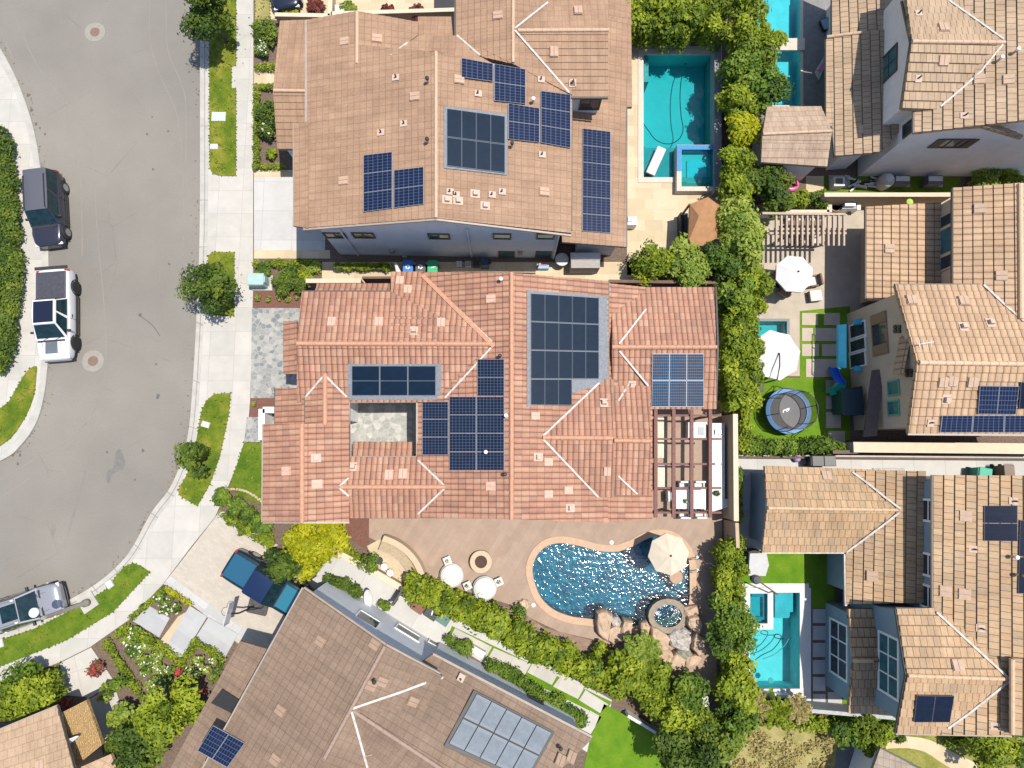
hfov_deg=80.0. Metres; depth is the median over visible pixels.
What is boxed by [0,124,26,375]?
hedge
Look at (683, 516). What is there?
armchair
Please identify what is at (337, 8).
storage box
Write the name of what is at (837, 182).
air conditioner
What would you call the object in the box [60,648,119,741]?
garden path
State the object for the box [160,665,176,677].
rose bush
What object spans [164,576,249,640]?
driveway border
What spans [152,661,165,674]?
rose bush
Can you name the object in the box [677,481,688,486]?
armchair
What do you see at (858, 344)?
window
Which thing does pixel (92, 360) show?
manhole
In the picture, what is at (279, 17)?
garden wall
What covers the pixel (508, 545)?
patio
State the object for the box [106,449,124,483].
road stain
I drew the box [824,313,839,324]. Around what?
paving slab
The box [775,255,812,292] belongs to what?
patio umbrella
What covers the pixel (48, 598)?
suv
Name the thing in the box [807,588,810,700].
pool deck
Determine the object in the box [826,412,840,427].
paving slab
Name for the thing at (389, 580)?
garden wall
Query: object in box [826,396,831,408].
paving slab
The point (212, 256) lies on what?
lawn
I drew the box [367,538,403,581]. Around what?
bench terrace
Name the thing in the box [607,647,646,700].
tree
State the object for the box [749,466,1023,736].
blue grey house
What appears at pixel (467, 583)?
side table
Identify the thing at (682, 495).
dining table
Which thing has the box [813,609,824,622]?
paving slab
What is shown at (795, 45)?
slab bridge
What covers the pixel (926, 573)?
window
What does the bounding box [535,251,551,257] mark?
window
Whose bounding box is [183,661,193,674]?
rose bush
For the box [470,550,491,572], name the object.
fire pit
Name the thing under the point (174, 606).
rose bush
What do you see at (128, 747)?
tree
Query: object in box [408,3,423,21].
palm
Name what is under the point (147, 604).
hedge
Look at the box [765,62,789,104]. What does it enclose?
pool step
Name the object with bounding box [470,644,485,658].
storage box
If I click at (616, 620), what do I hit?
boulder
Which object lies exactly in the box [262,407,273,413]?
garden wall
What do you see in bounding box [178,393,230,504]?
lawn
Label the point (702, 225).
garden canopy
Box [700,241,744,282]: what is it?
tree
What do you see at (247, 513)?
shrub
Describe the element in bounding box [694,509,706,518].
armchair
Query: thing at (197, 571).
driveway
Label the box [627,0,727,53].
hedge
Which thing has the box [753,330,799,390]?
patio umbrella
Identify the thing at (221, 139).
lawn
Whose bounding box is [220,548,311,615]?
pickup truck
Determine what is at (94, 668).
shrub
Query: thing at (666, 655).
boulder
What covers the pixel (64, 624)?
lawn
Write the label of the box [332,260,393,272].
hedge
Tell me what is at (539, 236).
window
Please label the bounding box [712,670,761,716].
tree
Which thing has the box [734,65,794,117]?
tree
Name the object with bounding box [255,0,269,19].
lawn
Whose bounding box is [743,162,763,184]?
tree
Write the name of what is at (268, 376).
driveway
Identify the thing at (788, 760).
scrub growth
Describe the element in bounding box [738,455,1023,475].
alley
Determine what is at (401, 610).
side path
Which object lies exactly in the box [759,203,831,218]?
garden wall
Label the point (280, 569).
tree
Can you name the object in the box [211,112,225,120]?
utility box
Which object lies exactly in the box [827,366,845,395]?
slide
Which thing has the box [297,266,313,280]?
shrub
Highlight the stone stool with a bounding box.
[668,571,682,583]
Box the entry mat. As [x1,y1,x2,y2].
[434,0,453,7]
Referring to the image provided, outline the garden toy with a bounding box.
[905,199,912,203]
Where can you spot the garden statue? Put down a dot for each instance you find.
(707, 700)
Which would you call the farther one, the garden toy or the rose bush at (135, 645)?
the garden toy
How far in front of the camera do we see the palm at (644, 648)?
33.82 m
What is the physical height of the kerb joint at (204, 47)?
0.001 m
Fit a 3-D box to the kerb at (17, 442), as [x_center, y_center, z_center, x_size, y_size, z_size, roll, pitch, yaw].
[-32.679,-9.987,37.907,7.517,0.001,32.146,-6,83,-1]
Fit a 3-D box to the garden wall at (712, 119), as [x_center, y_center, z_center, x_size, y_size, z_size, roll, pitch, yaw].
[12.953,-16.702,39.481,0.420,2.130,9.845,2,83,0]
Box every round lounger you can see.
[439,563,463,587]
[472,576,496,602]
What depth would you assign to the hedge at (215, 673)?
34.60 m
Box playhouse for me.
[832,388,863,414]
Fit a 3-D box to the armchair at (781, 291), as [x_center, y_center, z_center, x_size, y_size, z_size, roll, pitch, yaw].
[16.886,-5.792,37.596,0.720,0.800,0.725,33,84,3]
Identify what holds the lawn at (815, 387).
on the garden soil
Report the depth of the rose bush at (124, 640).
34.69 m
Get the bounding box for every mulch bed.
[249,398,273,416]
[253,289,301,307]
[341,518,368,550]
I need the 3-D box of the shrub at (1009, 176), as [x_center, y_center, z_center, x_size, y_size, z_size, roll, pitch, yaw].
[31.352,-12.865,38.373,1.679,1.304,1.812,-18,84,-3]
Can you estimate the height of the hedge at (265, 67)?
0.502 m
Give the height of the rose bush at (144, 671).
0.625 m
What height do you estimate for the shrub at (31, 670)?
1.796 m
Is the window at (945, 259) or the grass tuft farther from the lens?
the grass tuft
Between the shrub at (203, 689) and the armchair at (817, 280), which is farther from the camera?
the armchair at (817, 280)
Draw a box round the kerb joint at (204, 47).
[6,39,206,632]
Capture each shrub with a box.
[58,697,71,707]
[84,660,104,677]
[97,695,112,703]
[99,682,115,696]
[109,672,129,691]
[174,666,183,677]
[199,686,207,696]
[209,485,231,506]
[224,517,238,526]
[225,495,247,520]
[236,520,255,535]
[238,504,257,525]
[248,14,278,47]
[248,513,273,537]
[252,40,268,56]
[254,98,274,122]
[254,119,275,140]
[256,262,270,276]
[257,532,274,545]
[265,148,277,160]
[271,273,295,296]
[277,262,297,279]
[291,277,308,294]
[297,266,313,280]
[307,261,321,273]
[377,599,390,610]
[427,592,441,608]
[491,622,508,641]
[511,601,527,619]
[545,640,566,667]
[584,664,602,687]
[591,640,607,657]
[752,299,768,313]
[795,189,809,209]
[808,189,828,209]
[884,720,907,744]
[942,736,963,748]
[967,167,1001,186]
[999,168,1023,183]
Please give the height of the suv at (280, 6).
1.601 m
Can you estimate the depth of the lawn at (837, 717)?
35.11 m
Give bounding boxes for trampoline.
[756,385,818,438]
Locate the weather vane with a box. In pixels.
[69,736,78,742]
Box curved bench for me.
[377,534,425,579]
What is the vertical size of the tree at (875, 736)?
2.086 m
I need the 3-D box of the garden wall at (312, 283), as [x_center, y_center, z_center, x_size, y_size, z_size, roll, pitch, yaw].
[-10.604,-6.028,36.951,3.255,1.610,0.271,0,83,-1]
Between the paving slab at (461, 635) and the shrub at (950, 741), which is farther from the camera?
the paving slab at (461, 635)
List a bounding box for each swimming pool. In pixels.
[526,529,696,633]
[638,49,710,182]
[673,145,712,193]
[741,583,808,697]
[756,319,789,337]
[765,0,802,107]
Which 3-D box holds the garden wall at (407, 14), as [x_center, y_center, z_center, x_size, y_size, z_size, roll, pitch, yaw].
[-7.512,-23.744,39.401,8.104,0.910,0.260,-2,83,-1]
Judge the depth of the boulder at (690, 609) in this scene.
35.23 m
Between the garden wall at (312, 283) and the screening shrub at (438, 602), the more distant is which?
the garden wall at (312, 283)
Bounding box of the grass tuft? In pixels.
[254,294,260,300]
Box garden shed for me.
[849,746,920,767]
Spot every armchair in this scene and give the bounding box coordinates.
[665,491,670,501]
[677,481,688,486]
[678,509,690,518]
[694,481,705,486]
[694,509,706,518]
[777,287,791,297]
[788,238,794,246]
[807,273,823,287]
[808,238,819,246]
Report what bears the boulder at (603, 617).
on the garden soil
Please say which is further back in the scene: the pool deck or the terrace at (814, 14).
the terrace at (814, 14)
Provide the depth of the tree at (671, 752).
32.12 m
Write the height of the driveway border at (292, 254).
0.050 m
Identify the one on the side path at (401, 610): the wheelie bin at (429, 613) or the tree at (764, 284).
the wheelie bin at (429, 613)
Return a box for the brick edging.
[227,487,260,501]
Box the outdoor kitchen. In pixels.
[712,423,727,510]
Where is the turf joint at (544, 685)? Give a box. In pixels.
[448,626,611,734]
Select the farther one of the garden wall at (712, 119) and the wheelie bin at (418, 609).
the garden wall at (712, 119)
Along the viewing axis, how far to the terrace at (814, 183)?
38.83 m
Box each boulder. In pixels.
[518,598,529,609]
[595,607,612,641]
[608,625,622,644]
[611,614,621,625]
[620,617,632,641]
[638,618,649,633]
[649,625,669,649]
[657,648,672,661]
[661,649,684,671]
[666,627,691,650]
[675,648,691,659]
[684,604,698,616]
[684,651,701,668]
[686,615,701,633]
[690,631,705,655]
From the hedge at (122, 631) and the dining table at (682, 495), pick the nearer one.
the hedge at (122, 631)
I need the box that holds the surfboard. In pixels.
[815,57,823,79]
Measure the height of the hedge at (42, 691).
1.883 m
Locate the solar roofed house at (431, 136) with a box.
[273,0,631,258]
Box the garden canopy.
[681,197,719,251]
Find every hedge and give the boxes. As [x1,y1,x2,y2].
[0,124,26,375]
[0,664,68,723]
[101,636,145,703]
[111,623,185,668]
[127,585,166,620]
[163,586,193,605]
[180,637,225,663]
[208,658,223,685]
[217,510,275,553]
[251,88,285,170]
[251,257,319,269]
[252,82,272,90]
[253,62,275,72]
[322,573,362,599]
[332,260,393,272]
[336,545,378,572]
[400,568,626,701]
[443,633,474,658]
[484,657,589,728]
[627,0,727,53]
[708,532,750,608]
[715,301,765,413]
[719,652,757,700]
[731,466,744,523]
[733,409,755,454]
[740,433,846,457]
[759,713,835,733]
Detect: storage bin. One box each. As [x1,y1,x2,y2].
[456,261,461,267]
[465,261,470,267]
[473,261,478,267]
[538,263,548,269]
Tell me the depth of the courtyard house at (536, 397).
32.73 m
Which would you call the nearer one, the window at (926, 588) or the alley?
the window at (926, 588)
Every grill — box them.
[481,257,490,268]
[627,217,636,229]
[836,202,860,212]
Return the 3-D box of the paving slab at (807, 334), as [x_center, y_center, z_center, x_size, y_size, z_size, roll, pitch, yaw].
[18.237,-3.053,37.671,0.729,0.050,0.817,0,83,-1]
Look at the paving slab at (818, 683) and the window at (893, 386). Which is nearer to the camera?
the window at (893, 386)
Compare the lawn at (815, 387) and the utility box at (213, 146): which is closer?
the lawn at (815, 387)
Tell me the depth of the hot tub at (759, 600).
35.76 m
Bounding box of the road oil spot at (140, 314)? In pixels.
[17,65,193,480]
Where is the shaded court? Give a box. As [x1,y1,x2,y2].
[835,739,854,767]
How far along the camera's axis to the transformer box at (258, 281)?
36.86 m
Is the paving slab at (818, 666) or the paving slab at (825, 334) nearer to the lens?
the paving slab at (818, 666)
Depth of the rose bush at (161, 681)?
34.48 m
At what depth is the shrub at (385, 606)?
34.89 m
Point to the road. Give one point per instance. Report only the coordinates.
(71, 518)
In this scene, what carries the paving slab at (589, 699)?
on the side path at (401, 610)
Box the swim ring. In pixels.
[784,178,798,191]
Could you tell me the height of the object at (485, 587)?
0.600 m
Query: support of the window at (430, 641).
in the garage fronted house at (331, 676)
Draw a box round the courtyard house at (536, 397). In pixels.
[261,271,718,523]
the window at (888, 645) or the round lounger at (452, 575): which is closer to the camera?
the window at (888, 645)
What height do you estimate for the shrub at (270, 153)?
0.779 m
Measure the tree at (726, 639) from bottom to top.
3.212 m
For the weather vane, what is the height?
0.610 m
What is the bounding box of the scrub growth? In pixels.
[730,730,836,767]
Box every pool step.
[644,57,647,91]
[644,148,674,176]
[758,0,789,37]
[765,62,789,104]
[773,593,792,611]
[773,611,790,617]
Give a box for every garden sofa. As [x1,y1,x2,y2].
[658,418,663,457]
[658,465,664,486]
[677,212,687,242]
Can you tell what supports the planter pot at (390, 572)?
on the bench terrace at (374, 547)
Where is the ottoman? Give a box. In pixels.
[807,290,822,302]
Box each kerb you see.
[0,38,207,636]
[0,49,47,460]
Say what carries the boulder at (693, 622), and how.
on the garden soil
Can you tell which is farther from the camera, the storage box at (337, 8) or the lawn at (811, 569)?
the storage box at (337, 8)
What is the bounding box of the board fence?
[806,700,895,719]
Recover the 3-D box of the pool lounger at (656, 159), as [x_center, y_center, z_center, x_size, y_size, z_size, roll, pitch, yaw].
[9.150,-14.161,38.827,0.600,0.297,1.900,24,84,2]
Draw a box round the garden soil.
[0,0,1023,767]
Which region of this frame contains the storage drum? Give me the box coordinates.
[874,173,894,190]
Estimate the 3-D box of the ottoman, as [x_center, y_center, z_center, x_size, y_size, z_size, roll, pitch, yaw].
[18.714,-5.430,37.721,0.740,0.410,0.680,-6,83,-1]
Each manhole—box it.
[82,350,103,371]
[85,23,104,40]
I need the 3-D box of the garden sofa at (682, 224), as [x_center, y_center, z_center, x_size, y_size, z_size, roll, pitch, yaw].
[10.687,-9.457,37.987,0.600,0.730,2.573,2,83,0]
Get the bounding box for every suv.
[0,581,68,633]
[22,167,71,248]
[271,0,302,12]
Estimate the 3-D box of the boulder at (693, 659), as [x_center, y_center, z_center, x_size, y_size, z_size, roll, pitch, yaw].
[10.357,15.913,35.550,1.238,1.628,0.663,-15,84,-2]
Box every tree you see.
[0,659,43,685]
[103,723,169,767]
[128,669,205,746]
[172,440,207,478]
[174,261,242,315]
[177,0,234,44]
[261,547,303,585]
[278,523,351,583]
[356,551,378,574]
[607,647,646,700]
[629,238,675,286]
[631,674,664,713]
[640,657,672,689]
[641,696,667,721]
[651,685,697,734]
[651,720,698,767]
[663,232,711,286]
[671,667,712,714]
[681,721,742,767]
[683,706,718,744]
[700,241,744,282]
[704,610,762,662]
[706,589,750,624]
[712,0,772,53]
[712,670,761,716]
[713,33,769,86]
[713,274,756,312]
[713,714,748,754]
[714,81,763,119]
[715,169,755,207]
[715,191,770,239]
[715,699,760,735]
[717,142,757,182]
[717,222,764,279]
[724,111,762,147]
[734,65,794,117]
[735,263,775,302]
[738,21,788,69]
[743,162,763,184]
[750,164,797,200]
[762,186,796,219]
[830,717,864,749]
[851,714,893,757]
[958,736,1021,767]
[1009,736,1023,767]
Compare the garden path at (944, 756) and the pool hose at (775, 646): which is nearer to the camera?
the garden path at (944, 756)
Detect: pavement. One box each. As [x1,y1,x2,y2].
[0,0,252,681]
[0,47,49,460]
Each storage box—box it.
[335,5,344,10]
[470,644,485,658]
[569,253,599,273]
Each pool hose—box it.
[644,63,685,143]
[755,634,791,659]
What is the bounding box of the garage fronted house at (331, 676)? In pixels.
[171,582,591,767]
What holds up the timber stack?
on the alley
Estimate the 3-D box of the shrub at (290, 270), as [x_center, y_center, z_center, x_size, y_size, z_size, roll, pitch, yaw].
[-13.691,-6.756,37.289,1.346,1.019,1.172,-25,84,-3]
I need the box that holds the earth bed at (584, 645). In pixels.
[500,605,615,664]
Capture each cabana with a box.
[740,548,768,575]
[752,106,831,180]
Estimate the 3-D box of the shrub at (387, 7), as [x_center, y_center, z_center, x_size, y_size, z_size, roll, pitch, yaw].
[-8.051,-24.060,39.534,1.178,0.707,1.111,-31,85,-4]
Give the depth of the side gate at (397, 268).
36.68 m
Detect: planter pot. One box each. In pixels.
[376,557,382,564]
[380,563,387,570]
[386,569,393,576]
[832,205,839,212]
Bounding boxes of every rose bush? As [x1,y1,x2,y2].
[119,636,132,646]
[123,647,137,658]
[127,626,144,639]
[129,637,142,652]
[134,653,147,667]
[138,640,151,653]
[138,665,152,677]
[143,656,155,668]
[144,675,157,690]
[149,651,164,661]
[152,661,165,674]
[153,591,166,604]
[154,675,170,685]
[157,602,170,615]
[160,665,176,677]
[161,595,174,607]
[164,675,179,687]
[169,601,181,614]
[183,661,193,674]
[191,655,204,665]
[191,668,202,680]
[199,663,212,673]
[208,655,217,664]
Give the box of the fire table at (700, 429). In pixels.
[685,422,706,437]
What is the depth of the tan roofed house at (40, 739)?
31.51 m
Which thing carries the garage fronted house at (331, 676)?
on the garden soil
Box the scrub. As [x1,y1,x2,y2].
[727,722,836,767]
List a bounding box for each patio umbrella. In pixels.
[648,533,688,575]
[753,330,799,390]
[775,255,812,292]
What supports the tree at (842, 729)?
on the garden soil
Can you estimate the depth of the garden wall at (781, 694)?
34.84 m
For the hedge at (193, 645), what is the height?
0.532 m
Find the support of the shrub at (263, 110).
on the garden soil
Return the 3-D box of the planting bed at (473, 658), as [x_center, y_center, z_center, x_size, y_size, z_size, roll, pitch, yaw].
[-0.570,17.255,35.122,9.832,0.050,0.959,29,84,3]
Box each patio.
[369,500,721,688]
[652,400,721,499]
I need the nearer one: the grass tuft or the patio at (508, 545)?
the patio at (508, 545)
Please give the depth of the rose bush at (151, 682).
34.45 m
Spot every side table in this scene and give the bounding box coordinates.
[443,556,451,565]
[463,581,471,590]
[494,577,503,586]
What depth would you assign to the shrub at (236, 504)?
35.35 m
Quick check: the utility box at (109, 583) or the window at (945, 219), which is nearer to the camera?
the window at (945, 219)
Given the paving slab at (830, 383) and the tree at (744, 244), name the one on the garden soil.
the tree at (744, 244)
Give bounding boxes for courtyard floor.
[350,404,415,444]
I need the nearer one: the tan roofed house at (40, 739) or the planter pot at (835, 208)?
the tan roofed house at (40, 739)
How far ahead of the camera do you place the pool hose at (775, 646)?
35.75 m
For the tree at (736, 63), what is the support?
on the garden soil
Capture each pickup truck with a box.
[30,265,81,361]
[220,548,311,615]
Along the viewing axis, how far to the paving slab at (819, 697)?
35.19 m
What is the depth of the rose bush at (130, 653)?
34.59 m
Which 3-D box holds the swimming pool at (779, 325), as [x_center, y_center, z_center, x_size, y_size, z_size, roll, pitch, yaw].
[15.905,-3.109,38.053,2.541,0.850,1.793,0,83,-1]
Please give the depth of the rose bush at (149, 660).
34.62 m
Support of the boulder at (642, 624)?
on the garden soil
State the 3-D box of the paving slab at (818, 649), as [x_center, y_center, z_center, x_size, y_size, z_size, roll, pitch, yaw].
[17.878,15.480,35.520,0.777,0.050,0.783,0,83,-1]
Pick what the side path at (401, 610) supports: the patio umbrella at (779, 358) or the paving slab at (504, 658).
the paving slab at (504, 658)
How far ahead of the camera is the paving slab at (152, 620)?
35.25 m
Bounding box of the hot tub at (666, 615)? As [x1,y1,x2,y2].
[647,597,685,633]
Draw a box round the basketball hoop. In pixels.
[221,598,267,626]
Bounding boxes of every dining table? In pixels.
[676,489,705,508]
[783,220,820,237]
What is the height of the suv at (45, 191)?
1.838 m
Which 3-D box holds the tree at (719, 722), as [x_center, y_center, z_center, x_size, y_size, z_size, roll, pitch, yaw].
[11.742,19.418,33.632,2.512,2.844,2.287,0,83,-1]
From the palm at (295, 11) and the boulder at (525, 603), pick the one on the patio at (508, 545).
the boulder at (525, 603)
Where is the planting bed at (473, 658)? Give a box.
[436,642,484,664]
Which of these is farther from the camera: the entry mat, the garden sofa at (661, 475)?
the entry mat
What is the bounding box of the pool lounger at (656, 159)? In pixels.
[646,146,665,175]
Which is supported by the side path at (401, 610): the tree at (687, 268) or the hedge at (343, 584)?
the hedge at (343, 584)
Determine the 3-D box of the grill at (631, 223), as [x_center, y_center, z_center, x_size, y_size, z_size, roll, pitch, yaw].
[7.409,-10.023,37.950,0.598,0.860,0.547,0,83,-1]
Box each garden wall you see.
[258,409,271,439]
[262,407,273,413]
[275,0,335,24]
[306,279,363,288]
[331,8,453,20]
[334,549,403,589]
[362,276,390,282]
[608,280,719,287]
[625,709,655,733]
[704,44,720,196]
[722,414,738,520]
[723,519,739,547]
[738,456,1023,459]
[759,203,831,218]
[764,690,788,697]
[810,193,949,207]
[818,450,857,453]
[838,442,1023,453]
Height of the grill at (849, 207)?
0.930 m
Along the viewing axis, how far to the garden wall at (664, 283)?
36.27 m
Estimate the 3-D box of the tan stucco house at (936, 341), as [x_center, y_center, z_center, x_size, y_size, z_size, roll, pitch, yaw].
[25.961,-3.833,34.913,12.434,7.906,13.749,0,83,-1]
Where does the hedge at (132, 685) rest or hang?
on the garden soil
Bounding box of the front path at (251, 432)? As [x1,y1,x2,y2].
[244,417,273,441]
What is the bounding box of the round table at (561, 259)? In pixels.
[555,253,568,265]
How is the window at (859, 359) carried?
in the tan stucco house at (936, 341)
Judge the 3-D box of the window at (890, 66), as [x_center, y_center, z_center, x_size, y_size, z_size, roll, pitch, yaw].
[21.607,-18.306,35.001,0.080,1.590,1.690,5,83,0]
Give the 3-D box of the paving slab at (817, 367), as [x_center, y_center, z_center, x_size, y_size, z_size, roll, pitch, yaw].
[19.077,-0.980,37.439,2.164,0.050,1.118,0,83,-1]
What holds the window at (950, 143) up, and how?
in the cream house at (922, 87)
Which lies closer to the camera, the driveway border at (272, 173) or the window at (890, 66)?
the window at (890, 66)
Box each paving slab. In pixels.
[133,606,169,636]
[164,606,206,658]
[196,617,237,656]
[450,628,491,658]
[487,648,530,673]
[528,663,557,684]
[553,675,582,698]
[579,690,607,712]
[582,711,600,733]
[802,313,817,324]
[802,328,812,340]
[802,344,818,355]
[806,359,839,376]
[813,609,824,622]
[813,626,824,639]
[813,643,824,656]
[813,660,824,673]
[813,677,824,690]
[813,694,824,701]
[815,328,835,340]
[822,344,835,355]
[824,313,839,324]
[826,380,836,392]
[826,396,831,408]
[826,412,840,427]
[828,431,844,442]
[828,692,841,703]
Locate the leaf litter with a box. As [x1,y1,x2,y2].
[0,17,327,593]
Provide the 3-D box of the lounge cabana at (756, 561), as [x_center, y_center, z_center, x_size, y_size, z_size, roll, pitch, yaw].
[13.822,10.248,35.075,1.306,2.030,1.349,0,83,-1]
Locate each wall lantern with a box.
[853,319,861,324]
[853,366,861,371]
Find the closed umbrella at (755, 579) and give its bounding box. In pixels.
[750,575,777,594]
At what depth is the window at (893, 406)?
33.24 m
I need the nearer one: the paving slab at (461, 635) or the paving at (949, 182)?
the paving slab at (461, 635)
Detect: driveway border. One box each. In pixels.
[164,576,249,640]
[216,511,277,548]
[254,170,292,176]
[254,250,329,258]
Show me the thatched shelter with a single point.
(80, 720)
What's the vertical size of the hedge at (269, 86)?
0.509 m
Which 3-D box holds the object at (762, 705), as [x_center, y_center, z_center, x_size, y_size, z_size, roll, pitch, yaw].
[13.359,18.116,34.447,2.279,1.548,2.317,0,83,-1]
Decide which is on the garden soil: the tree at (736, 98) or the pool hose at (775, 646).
the tree at (736, 98)
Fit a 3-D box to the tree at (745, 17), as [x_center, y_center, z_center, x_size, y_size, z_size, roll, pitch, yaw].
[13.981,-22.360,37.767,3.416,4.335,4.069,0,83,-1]
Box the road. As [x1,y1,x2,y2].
[0,0,199,599]
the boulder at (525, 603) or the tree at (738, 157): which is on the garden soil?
the tree at (738, 157)
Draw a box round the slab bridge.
[775,38,804,51]
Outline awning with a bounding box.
[836,324,845,369]
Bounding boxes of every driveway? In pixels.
[165,517,306,647]
[251,308,299,397]
[254,177,324,249]
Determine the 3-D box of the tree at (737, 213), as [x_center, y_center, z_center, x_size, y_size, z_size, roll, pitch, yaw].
[13.354,-9.641,36.565,3.093,3.769,3.769,-33,85,-4]
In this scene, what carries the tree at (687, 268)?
on the garden soil
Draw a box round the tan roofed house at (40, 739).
[0,704,116,767]
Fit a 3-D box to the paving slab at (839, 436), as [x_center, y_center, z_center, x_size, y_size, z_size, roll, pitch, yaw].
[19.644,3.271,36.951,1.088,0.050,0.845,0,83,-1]
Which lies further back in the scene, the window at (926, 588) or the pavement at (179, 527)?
the pavement at (179, 527)
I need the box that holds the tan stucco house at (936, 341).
[847,183,1023,436]
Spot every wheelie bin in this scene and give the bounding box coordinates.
[403,260,414,271]
[409,602,423,614]
[415,260,426,271]
[423,607,437,621]
[427,260,438,271]
[435,614,450,626]
[804,456,824,465]
[824,456,835,465]
[967,467,992,474]
[990,464,1014,475]
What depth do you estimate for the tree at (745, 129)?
36.33 m
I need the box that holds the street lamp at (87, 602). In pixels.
[29,590,98,619]
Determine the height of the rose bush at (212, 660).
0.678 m
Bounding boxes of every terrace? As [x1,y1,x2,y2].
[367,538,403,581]
[627,46,721,274]
[739,470,762,550]
[750,198,949,375]
[758,0,829,117]
[806,176,823,191]
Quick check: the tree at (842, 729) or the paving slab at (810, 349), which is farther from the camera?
the paving slab at (810, 349)
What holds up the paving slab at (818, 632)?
on the garden soil
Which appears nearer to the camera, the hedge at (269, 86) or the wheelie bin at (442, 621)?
the wheelie bin at (442, 621)
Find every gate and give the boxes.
[391,585,403,605]
[394,262,400,271]
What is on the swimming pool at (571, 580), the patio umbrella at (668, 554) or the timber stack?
the patio umbrella at (668, 554)
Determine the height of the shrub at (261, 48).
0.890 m
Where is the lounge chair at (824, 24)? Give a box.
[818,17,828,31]
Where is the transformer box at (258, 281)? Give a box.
[247,273,272,290]
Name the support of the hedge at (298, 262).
on the garden soil
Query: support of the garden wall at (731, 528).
on the garden soil
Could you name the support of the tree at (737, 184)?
on the garden soil
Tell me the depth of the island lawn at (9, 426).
36.59 m
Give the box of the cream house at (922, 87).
[824,0,1023,175]
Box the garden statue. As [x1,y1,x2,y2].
[704,695,709,706]
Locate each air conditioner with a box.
[829,175,849,189]
[889,175,909,188]
[921,175,942,188]
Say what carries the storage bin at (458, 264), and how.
on the side path at (607, 271)
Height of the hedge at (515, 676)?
1.055 m
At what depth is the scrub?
34.87 m
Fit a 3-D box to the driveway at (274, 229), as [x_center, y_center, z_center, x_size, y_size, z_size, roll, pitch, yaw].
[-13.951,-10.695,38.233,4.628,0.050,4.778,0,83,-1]
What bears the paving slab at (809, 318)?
on the lawn at (815, 387)
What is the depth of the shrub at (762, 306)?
37.23 m
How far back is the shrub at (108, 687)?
34.07 m
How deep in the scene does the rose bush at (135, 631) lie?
34.77 m
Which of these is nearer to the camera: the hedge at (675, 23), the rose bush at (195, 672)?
the rose bush at (195, 672)
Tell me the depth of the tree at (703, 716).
32.93 m
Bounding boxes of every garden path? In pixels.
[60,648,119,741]
[254,69,274,83]
[886,736,980,767]
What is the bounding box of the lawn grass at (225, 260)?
[0,0,271,665]
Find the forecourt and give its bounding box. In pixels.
[270,0,433,19]
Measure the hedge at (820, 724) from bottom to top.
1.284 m
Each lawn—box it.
[0,366,36,445]
[0,563,148,665]
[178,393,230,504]
[208,252,234,315]
[209,0,235,175]
[229,443,261,503]
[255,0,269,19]
[584,704,663,767]
[741,552,834,607]
[748,306,849,439]
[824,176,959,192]
[830,700,892,722]
[886,735,1023,767]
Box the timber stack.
[873,468,904,470]
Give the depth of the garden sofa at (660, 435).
36.54 m
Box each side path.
[307,554,611,751]
[322,262,639,282]
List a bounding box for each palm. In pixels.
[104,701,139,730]
[283,9,298,12]
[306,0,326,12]
[339,0,357,10]
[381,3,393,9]
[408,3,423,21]
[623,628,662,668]
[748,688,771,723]
[758,688,792,730]
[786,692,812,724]
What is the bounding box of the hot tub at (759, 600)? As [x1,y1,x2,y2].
[744,587,772,628]
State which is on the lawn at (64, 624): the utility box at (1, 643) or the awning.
the utility box at (1, 643)
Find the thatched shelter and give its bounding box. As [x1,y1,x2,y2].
[63,690,106,765]
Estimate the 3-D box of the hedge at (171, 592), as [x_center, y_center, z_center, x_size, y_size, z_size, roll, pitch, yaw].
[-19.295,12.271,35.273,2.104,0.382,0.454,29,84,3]
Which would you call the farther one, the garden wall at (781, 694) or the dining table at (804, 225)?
the dining table at (804, 225)
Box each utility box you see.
[0,638,3,647]
[105,579,114,588]
[201,421,209,427]
[210,144,217,149]
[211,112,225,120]
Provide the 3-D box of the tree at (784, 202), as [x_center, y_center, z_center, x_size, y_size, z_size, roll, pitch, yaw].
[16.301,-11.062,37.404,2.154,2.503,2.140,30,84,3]
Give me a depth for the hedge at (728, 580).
34.14 m
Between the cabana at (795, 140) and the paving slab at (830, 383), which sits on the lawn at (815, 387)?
the paving slab at (830, 383)
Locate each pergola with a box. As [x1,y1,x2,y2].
[652,409,720,517]
[761,212,846,246]
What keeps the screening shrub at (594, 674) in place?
on the garden soil
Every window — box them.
[322,232,347,238]
[351,232,375,238]
[354,609,381,629]
[395,622,421,642]
[427,233,450,239]
[428,638,436,646]
[493,233,510,239]
[498,251,514,257]
[527,691,543,704]
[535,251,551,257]
[536,233,554,239]
[578,100,601,109]
[829,617,847,682]
[849,319,866,341]
[849,334,866,355]
[849,348,866,369]
[870,310,888,356]
[877,630,899,702]
[883,42,897,83]
[886,379,900,396]
[886,399,900,415]
[902,118,911,138]
[920,583,929,606]
[923,498,929,522]
[923,552,929,577]
[937,139,975,147]
[940,211,949,230]
[940,224,949,256]
[940,253,949,271]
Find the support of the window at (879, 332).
in the tan stucco house at (936, 341)
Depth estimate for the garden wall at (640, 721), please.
34.31 m
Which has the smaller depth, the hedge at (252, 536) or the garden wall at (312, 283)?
the hedge at (252, 536)
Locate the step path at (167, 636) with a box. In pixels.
[160,612,185,645]
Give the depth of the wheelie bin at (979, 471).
35.82 m

